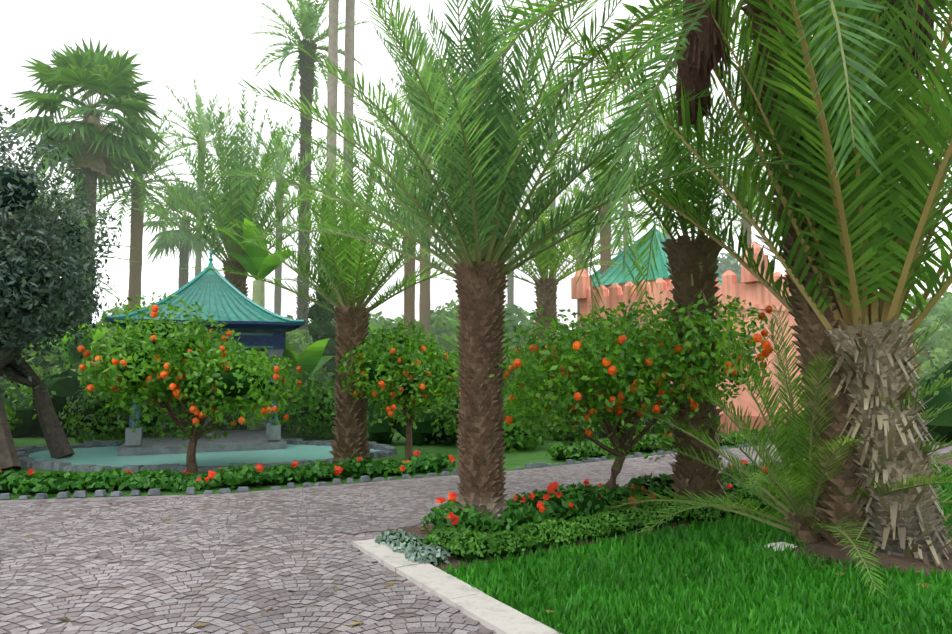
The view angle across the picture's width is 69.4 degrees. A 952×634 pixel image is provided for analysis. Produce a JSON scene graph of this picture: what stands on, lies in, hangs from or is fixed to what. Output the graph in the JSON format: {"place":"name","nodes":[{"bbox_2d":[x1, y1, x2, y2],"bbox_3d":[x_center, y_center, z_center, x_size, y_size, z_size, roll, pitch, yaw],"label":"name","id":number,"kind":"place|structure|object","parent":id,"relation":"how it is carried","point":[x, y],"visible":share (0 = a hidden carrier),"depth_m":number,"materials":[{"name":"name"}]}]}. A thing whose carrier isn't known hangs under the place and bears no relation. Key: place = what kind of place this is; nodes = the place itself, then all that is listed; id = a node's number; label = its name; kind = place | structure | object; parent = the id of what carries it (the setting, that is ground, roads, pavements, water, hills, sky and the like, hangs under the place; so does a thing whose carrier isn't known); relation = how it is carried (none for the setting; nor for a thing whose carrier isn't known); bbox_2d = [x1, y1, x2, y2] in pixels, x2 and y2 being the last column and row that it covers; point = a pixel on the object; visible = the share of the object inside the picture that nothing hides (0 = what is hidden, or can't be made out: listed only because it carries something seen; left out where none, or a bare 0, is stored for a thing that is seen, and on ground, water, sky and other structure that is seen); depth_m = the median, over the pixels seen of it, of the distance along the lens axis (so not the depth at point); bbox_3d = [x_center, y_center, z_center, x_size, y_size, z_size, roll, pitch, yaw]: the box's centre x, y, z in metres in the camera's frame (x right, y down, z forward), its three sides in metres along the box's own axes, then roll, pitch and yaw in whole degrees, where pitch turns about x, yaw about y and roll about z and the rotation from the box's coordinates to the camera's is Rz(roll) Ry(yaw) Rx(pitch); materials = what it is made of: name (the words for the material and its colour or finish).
{"place":"outdoors","nodes":[
{"label":"outdoors","id":0,"kind":"place"},
{"bbox_2d":[28,444,381,466],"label":"pond water","id":1,"kind":"structure","parent":0,"point":[106,456],"depth_m":12.17,"materials":[{"name":"teal liquid"}]},
{"bbox_2d":[367,319,403,349],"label":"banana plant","id":2,"kind":"object","parent":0,"point":[373,325],"visible":0.08,"depth_m":21.09,"materials":[{"name":"green plant"}]},
{"bbox_2d":[0,430,773,499],"bbox_3d":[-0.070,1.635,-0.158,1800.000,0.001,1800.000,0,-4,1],"label":"ground","id":3,"kind":"structure","parent":0,"point":[520,458],"depth_m":11.96,"materials":[{"name":"green plant"}]},
{"bbox_2d":[5,407,22,430],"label":"shrubs","id":4,"kind":"object","parent":3,"relation":"on","point":[9,413],"visible":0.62,"depth_m":13.65,"materials":[{"name":"green plant"}]},
{"bbox_2d":[0,326,74,457],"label":"olive tree","id":5,"kind":"object","parent":3,"relation":"on","point":[57,443],"visible":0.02,"depth_m":12.02,"materials":[{"name":"brown plant"}]},
{"bbox_2d":[0,324,117,396],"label":"tree","id":6,"kind":"object","parent":3,"relation":"on","point":[46,370],"visible":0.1,"depth_m":18.31,"materials":[{"name":"green plant"}]},
{"bbox_2d":[0,104,121,469],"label":"olive tree","id":7,"kind":"object","parent":3,"relation":"on","point":[37,292],"visible":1,"depth_m":11.01,"materials":[{"name":"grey plant"}]},
{"bbox_2d":[30,323,106,374],"bbox_3d":[-9.966,1.456,17.068,2.500,2.700,1.256,-3,-5,37],"label":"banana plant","id":8,"kind":"object","parent":3,"relation":"on","point":[71,357],"visible":0.42,"depth_m":16.87,"materials":[{"name":"green plant"}]},
{"bbox_2d":[52,167,104,337],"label":"cypress column","id":9,"kind":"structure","parent":3,"relation":"on","point":[79,178],"depth_m":21.27,"materials":[{"name":"green plant"}]},
{"bbox_2d":[22,154,142,356],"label":"palm","id":10,"kind":"object","parent":3,"relation":"on","point":[58,186],"visible":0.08,"depth_m":20.62,"materials":[{"name":"green plant"}]},
{"bbox_2d":[1,37,171,316],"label":"fan palm","id":11,"kind":"object","parent":3,"relation":"on","point":[90,144],"visible":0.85,"depth_m":22.02,"materials":[{"name":"green plant"}]},
{"bbox_2d":[57,389,182,443],"bbox_3d":[-7.360,2.046,14.551,2.429,1.704,2.170,0,-4,1],"label":"shrub","id":12,"kind":"object","parent":3,"relation":"on","point":[99,419],"visible":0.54,"depth_m":14.06,"materials":[{"name":"green plant"}]},
{"bbox_2d":[95,304,145,333],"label":"tree","id":13,"kind":"object","parent":3,"relation":"on","point":[112,310],"depth_m":27.71,"materials":[{"name":"green plant"}]},
{"bbox_2d":[50,107,211,312],"bbox_3d":[-12.016,-2.222,24.560,5.044,11.058,5.488,0,-4,1],"label":"palm","id":14,"kind":"object","parent":3,"relation":"on","point":[136,232],"visible":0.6,"depth_m":24.16,"materials":[{"name":"green plant"}]},
{"bbox_2d":[111,331,165,432],"bbox_3d":[-7.372,1.456,15.818,2.067,2.530,1.528,0,-4,1],"label":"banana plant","id":15,"kind":"object","parent":3,"relation":"on","point":[163,426],"visible":0.02,"depth_m":15.32,"materials":[{"name":"green plant"}]},
{"bbox_2d":[143,179,221,288],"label":"fan palm","id":16,"kind":"object","parent":3,"relation":"on","point":[185,243],"visible":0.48,"depth_m":30.11,"materials":[{"name":"green plant"}]},
{"bbox_2d":[78,291,314,473],"bbox_3d":[-4.215,1.020,10.512,3.306,2.704,3.217,0,-4,1],"label":"orange tree","id":17,"kind":"object","parent":3,"relation":"on","point":[160,363],"visible":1,"depth_m":9.78,"materials":[{"name":"green plant"}]},
{"bbox_2d":[153,78,252,276],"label":"palm","id":18,"kind":"object","parent":3,"relation":"on","point":[202,123],"visible":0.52,"depth_m":38.40,"materials":[{"name":"green plant"}]},
{"bbox_2d":[103,249,305,455],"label":"pavilion","id":19,"kind":"structure","parent":3,"relation":"on","point":[224,299],"depth_m":13.31,"materials":[{"name":"green tile"}]},
{"bbox_2d":[16,438,396,472],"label":"pond edge stones","id":20,"kind":"object","parent":3,"relation":"on","point":[25,459],"visible":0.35,"depth_m":10.91,"materials":[{"name":"grey stone"}]},
{"bbox_2d":[0,450,454,496],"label":"bed planting","id":21,"kind":"object","parent":3,"relation":"on","point":[50,483],"visible":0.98,"depth_m":9.08,"materials":[{"name":"green plant"}]},
{"bbox_2d":[106,88,377,429],"bbox_3d":[-5.904,-1.453,17.545,7.048,8.569,6.358,0,-4,1],"label":"palm tree","id":22,"kind":"object","parent":3,"relation":"on","point":[234,204],"visible":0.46,"depth_m":16.67,"materials":[{"name":"green plant"}]},
{"bbox_2d":[213,218,294,429],"bbox_3d":[-5.168,0.286,15.951,2.774,4.882,1.419,-2,-5,32],"label":"banana plant","id":23,"kind":"object","parent":3,"relation":"on","point":[261,261],"visible":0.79,"depth_m":15.96,"materials":[{"name":"green plant"}]},
{"bbox_2d":[234,369,298,424],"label":"shrub","id":24,"kind":"object","parent":3,"relation":"on","point":[281,387],"depth_m":16.22,"materials":[{"name":"green plant"}]},
{"bbox_2d":[245,329,312,361],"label":"tree","id":25,"kind":"object","parent":3,"relation":"on","point":[296,340],"visible":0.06,"depth_m":22.76,"materials":[{"name":"green plant"}]},
{"bbox_2d":[246,110,325,314],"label":"palm","id":26,"kind":"object","parent":3,"relation":"on","point":[277,289],"visible":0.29,"depth_m":34.14,"materials":[{"name":"green plant"}]},
{"bbox_2d":[1,351,573,437],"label":"shrubs","id":27,"kind":"object","parent":3,"relation":"on","point":[65,388],"visible":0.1,"depth_m":15.38,"materials":[{"name":"green plant"}]},
{"bbox_2d":[265,331,333,433],"bbox_3d":[-4.176,1.540,16.413,1.670,2.443,2.520,0,-4,1],"label":"banana plant","id":28,"kind":"object","parent":3,"relation":"on","point":[311,359],"visible":0.38,"depth_m":16.11,"materials":[{"name":"green plant"}]},
{"bbox_2d":[278,380,336,440],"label":"shrub","id":29,"kind":"object","parent":3,"relation":"on","point":[318,414],"visible":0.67,"depth_m":14.77,"materials":[{"name":"green plant"}]},
{"bbox_2d":[247,0,369,334],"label":"tall palm","id":30,"kind":"object","parent":3,"relation":"on","point":[306,18],"visible":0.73,"depth_m":26.41,"materials":[{"name":"grey plant"}]},
{"bbox_2d":[302,193,337,384],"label":"cypress column","id":31,"kind":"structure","parent":3,"relation":"on","point":[321,326],"depth_m":18.16,"materials":[{"name":"green plant"}]},
{"bbox_2d":[285,352,371,391],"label":"bush","id":32,"kind":"object","parent":3,"relation":"on","point":[319,372],"visible":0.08,"depth_m":17.86,"materials":[{"name":"green plant"}]},
{"bbox_2d":[326,0,338,324],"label":"palm","id":33,"kind":"object","parent":3,"relation":"on","point":[332,85],"visible":0.27,"depth_m":20.43,"materials":[{"name":"brown plant"}]},
{"bbox_2d":[175,107,521,462],"bbox_3d":[-1.687,-0.418,11.731,5.573,5.713,5.257,-1,-4,20],"label":"palm","id":34,"kind":"object","parent":3,"relation":"on","point":[349,303],"visible":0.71,"depth_m":11.28,"materials":[{"name":"green plant"}]},
{"bbox_2d":[343,0,354,284],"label":"palm","id":35,"kind":"object","parent":3,"relation":"on","point":[349,57],"visible":0.19,"depth_m":20.96,"materials":[{"name":"brown plant"}]},
{"bbox_2d":[310,311,415,359],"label":"tree","id":36,"kind":"object","parent":3,"relation":"on","point":[381,320],"visible":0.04,"depth_m":28.73,"materials":[{"name":"green plant"}]},
{"bbox_2d":[0,441,777,498],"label":"bed edging stones","id":37,"kind":"object","parent":3,"relation":"on","point":[189,490],"visible":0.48,"depth_m":9.17,"materials":[{"name":"grey stone"}]},
{"bbox_2d":[340,137,452,336],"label":"palm","id":38,"kind":"object","parent":3,"relation":"on","point":[409,303],"visible":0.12,"depth_m":19.93,"materials":[{"name":"green plant"}]},
{"bbox_2d":[335,319,460,460],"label":"orange tree","id":39,"kind":"object","parent":3,"relation":"on","point":[403,373],"visible":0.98,"depth_m":11.05,"materials":[{"name":"green plant"}]},
{"bbox_2d":[337,51,472,342],"bbox_3d":[-2.107,-3.214,24.398,6.201,13.016,6.221,0,-4,1],"label":"palm","id":40,"kind":"object","parent":3,"relation":"on","point":[424,307],"visible":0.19,"depth_m":23.95,"materials":[{"name":"green plant"}]},
{"bbox_2d":[401,299,502,356],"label":"tree","id":41,"kind":"object","parent":3,"relation":"on","point":[440,325],"visible":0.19,"depth_m":25.54,"materials":[{"name":"green plant"}]},
{"bbox_2d":[432,382,503,445],"bbox_3d":[-0.172,2.012,14.026,1.527,1.533,2.002,0,-4,1],"label":"shrub","id":42,"kind":"object","parent":3,"relation":"on","point":[446,412],"visible":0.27,"depth_m":13.67,"materials":[{"name":"green plant"}]},
{"bbox_2d":[427,354,515,405],"bbox_3d":[-0.279,1.828,16.840,2.310,1.970,3.024,-3,-5,34],"label":"bush","id":43,"kind":"object","parent":3,"relation":"on","point":[450,359],"visible":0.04,"depth_m":16.25,"materials":[{"name":"green plant"}]},
{"bbox_2d":[0,445,948,633],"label":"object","id":44,"kind":"structure","parent":3,"relation":"on","point":[350,538],"depth_m":6.54,"materials":[{"name":"grey concrete"}]},
{"bbox_2d":[353,539,561,633],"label":"kerb stones","id":45,"kind":"object","parent":44,"relation":"on","point":[487,611],"visible":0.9,"depth_m":4.80,"materials":[{"name":"white stone"}]},
{"bbox_2d":[0,443,950,633],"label":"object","id":46,"kind":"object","parent":44,"relation":"on","point":[47,625],"visible":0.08,"depth_m":5.70,"materials":[{"name":"grey stone"}]},
{"bbox_2d":[0,442,951,633],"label":"paving setts","id":47,"kind":"structure","parent":46,"relation":"on","point":[443,618],"depth_m":5.70,"materials":[{"name":"stone"}]},
{"bbox_2d":[0,491,951,628],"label":"leaf litter","id":48,"kind":"object","parent":46,"relation":"on","point":[336,588],"visible":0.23,"depth_m":5.29,"materials":[{"name":"brown plant"}]},
{"bbox_2d":[365,388,587,445],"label":"shrubs","id":49,"kind":"object","parent":3,"relation":"on","point":[381,428],"visible":0.08,"depth_m":13.79,"materials":[{"name":"green plant"}]},
{"bbox_2d":[436,314,517,351],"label":"banana plant","id":50,"kind":"object","parent":3,"relation":"on","point":[453,323],"visible":0.19,"depth_m":15.12,"materials":[{"name":"green plant"}]},
{"bbox_2d":[417,221,537,290],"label":"palm","id":51,"kind":"object","parent":3,"relation":"on","point":[443,265],"visible":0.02,"depth_m":30.80,"materials":[{"name":"green plant"}]},
{"bbox_2d":[418,299,537,358],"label":"tree","id":52,"kind":"object","parent":3,"relation":"on","point":[521,318],"visible":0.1,"depth_m":28.84,"materials":[{"name":"green plant"}]},
{"bbox_2d":[501,350,536,383],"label":"tree","id":53,"kind":"object","parent":3,"relation":"on","point":[510,360],"depth_m":17.81,"materials":[{"name":"green plant"}]},
{"bbox_2d":[501,391,554,453],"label":"shrub","id":54,"kind":"object","parent":3,"relation":"on","point":[516,436],"visible":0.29,"depth_m":12.91,"materials":[{"name":"green plant"}]},
{"bbox_2d":[504,101,556,305],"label":"palm","id":55,"kind":"object","parent":3,"relation":"on","point":[510,295],"visible":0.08,"depth_m":36.01,"materials":[{"name":"green plant"}]},
{"bbox_2d":[512,341,570,404],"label":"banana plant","id":56,"kind":"object","parent":3,"relation":"on","point":[542,356],"visible":0.04,"depth_m":15.51,"materials":[{"name":"green plant"}]},
{"bbox_2d":[507,328,575,359],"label":"tree","id":57,"kind":"object","parent":3,"relation":"on","point":[524,347],"depth_m":23.44,"materials":[{"name":"green plant"}]},
{"bbox_2d":[445,174,645,398],"bbox_3d":[1.669,-0.399,17.020,5.108,6.394,4.573,0,-4,1],"label":"palm","id":58,"kind":"object","parent":3,"relation":"on","point":[545,284],"visible":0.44,"depth_m":16.78,"materials":[{"name":"green plant"}]},
{"bbox_2d":[519,59,595,315],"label":"palm","id":59,"kind":"object","parent":3,"relation":"on","point":[554,201],"visible":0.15,"depth_m":40.40,"materials":[{"name":"green plant"}]},
{"bbox_2d":[517,178,651,326],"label":"palm","id":60,"kind":"object","parent":3,"relation":"on","point":[582,246],"visible":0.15,"depth_m":25.79,"materials":[{"name":"green plant"}]},
{"bbox_2d":[527,117,666,285],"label":"palm","id":61,"kind":"object","parent":3,"relation":"on","point":[604,255],"visible":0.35,"depth_m":21.97,"materials":[{"name":"green plant"}]},
{"bbox_2d":[547,395,674,440],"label":"shrubs","id":62,"kind":"object","parent":3,"relation":"on","point":[600,434],"visible":0.08,"depth_m":15.06,"materials":[{"name":"green plant"}]},
{"bbox_2d":[583,87,664,248],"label":"palm","id":63,"kind":"object","parent":3,"relation":"on","point":[614,118],"visible":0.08,"depth_m":42.24,"materials":[{"name":"green plant"}]},
{"bbox_2d":[614,90,729,238],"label":"palm","id":64,"kind":"object","parent":3,"relation":"on","point":[649,154],"visible":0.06,"depth_m":34.12,"materials":[{"name":"green plant"}]},
{"bbox_2d":[546,424,809,460],"bbox_3d":[8.258,2.596,15.920,16.492,0.468,0.958,2,-5,-31],"label":"roadside hedge","id":65,"kind":"object","parent":3,"relation":"on","point":[558,453],"visible":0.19,"depth_m":12.17,"materials":[{"name":"green plant"}]},
{"bbox_2d":[526,216,930,434],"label":"pink building","id":66,"kind":"structure","parent":3,"relation":"on","point":[756,293],"depth_m":16.09,"materials":[{"name":"paint"}]},
{"bbox_2d":[717,252,740,283],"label":"tree","id":67,"kind":"object","parent":3,"relation":"on","point":[729,262],"visible":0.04,"depth_m":40.68,"materials":[{"name":"green plant"}]},
{"bbox_2d":[687,144,777,251],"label":"palm","id":68,"kind":"object","parent":3,"relation":"on","point":[748,227],"visible":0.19,"depth_m":29.98,"materials":[{"name":"green plant"}]},
{"bbox_2d":[591,303,951,600],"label":"palm suckers","id":69,"kind":"object","parent":3,"relation":"on","point":[802,519],"visible":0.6,"depth_m":6.25,"materials":[{"name":"green plant"}]},
{"bbox_2d":[898,312,951,376],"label":"tree","id":70,"kind":"object","parent":3,"relation":"on","point":[937,343],"visible":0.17,"depth_m":27.47,"materials":[{"name":"green plant"}]},
{"bbox_2d":[900,291,951,329],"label":"tree","id":71,"kind":"object","parent":3,"relation":"on","point":[940,309],"visible":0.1,"depth_m":32.51,"materials":[{"name":"green plant"}]},
{"bbox_2d":[913,356,951,444],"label":"shrubs","id":72,"kind":"object","parent":3,"relation":"on","point":[941,396],"visible":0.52,"depth_m":14.03,"materials":[{"name":"green plant"}]},
{"bbox_2d":[0,0,951,331],"label":"sky","id":73,"kind":"structure","parent":0,"point":[176,42],"materials":[{"name":"white"}]},
{"bbox_2d":[389,452,951,570],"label":"bed soil","id":74,"kind":"structure","parent":0,"point":[450,559],"depth_m":6.55,"materials":[{"name":"brown soil"}]},
{"bbox_2d":[374,529,450,566],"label":"silver-leaved plant","id":75,"kind":"object","parent":74,"relation":"on","point":[405,541],"visible":0.9,"depth_m":5.82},
{"bbox_2d":[205,0,814,534],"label":"palm","id":76,"kind":"object","parent":74,"relation":"on","point":[469,158],"visible":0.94,"depth_m":6.43,"materials":[{"name":"green plant"}]},
{"bbox_2d":[451,291,779,493],"bbox_3d":[1.527,0.956,7.771,3.568,2.452,3.739,0,-4,1],"label":"orange tree","id":77,"kind":"object","parent":74,"relation":"on","point":[603,375],"visible":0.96,"depth_m":7.07,"materials":[{"name":"green plant"}]},
{"bbox_2d":[421,460,812,533],"bbox_3d":[2.884,2.044,8.409,7.866,0.505,1.013,2,-5,-31],"label":"geranium bed","id":78,"kind":"object","parent":74,"relation":"on","point":[550,502],"visible":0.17,"depth_m":6.95,"materials":[{"name":"green plant"}]},
{"bbox_2d":[567,53,770,502],"bbox_3d":[2.264,-0.435,7.639,2.777,5.385,2.556,1,-4,-17],"label":"palm","id":79,"kind":"object","parent":74,"relation":"on","point":[692,264],"visible":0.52,"depth_m":7.55,"materials":[{"name":"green plant"}]},
{"bbox_2d":[422,463,951,562],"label":"box hedge","id":80,"kind":"object","parent":74,"relation":"on","point":[467,545],"visible":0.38,"depth_m":6.27,"materials":[{"name":"green plant"}]},
{"bbox_2d":[441,473,951,633],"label":"island lawn","id":81,"kind":"structure","parent":0,"point":[583,586],"depth_m":5.02,"materials":[{"name":"green plant"}]},
{"bbox_2d":[368,0,951,549],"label":"tall palm","id":82,"kind":"object","parent":81,"relation":"on","point":[700,42],"visible":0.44,"depth_m":6.00,"materials":[{"name":"green plant"}]},
{"bbox_2d":[541,0,951,567],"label":"palm","id":83,"kind":"object","parent":81,"relation":"on","point":[875,223],"visible":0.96,"depth_m":5.62,"materials":[{"name":"green plant"}]},
{"bbox_2d":[764,542,796,550],"bbox_3d":[2.691,2.028,6.050,0.316,0.071,0.227,0,-4,1],"label":"lawn stone","id":84,"kind":"object","parent":81,"relation":"on","point":[781,545],"visible":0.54,"depth_m":6.01,"materials":[{"name":"grey stone"}]},
{"bbox_2d":[782,540,951,575],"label":"soil bed","id":85,"kind":"object","parent":81,"relation":"on","point":[827,547],"visible":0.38,"depth_m":5.60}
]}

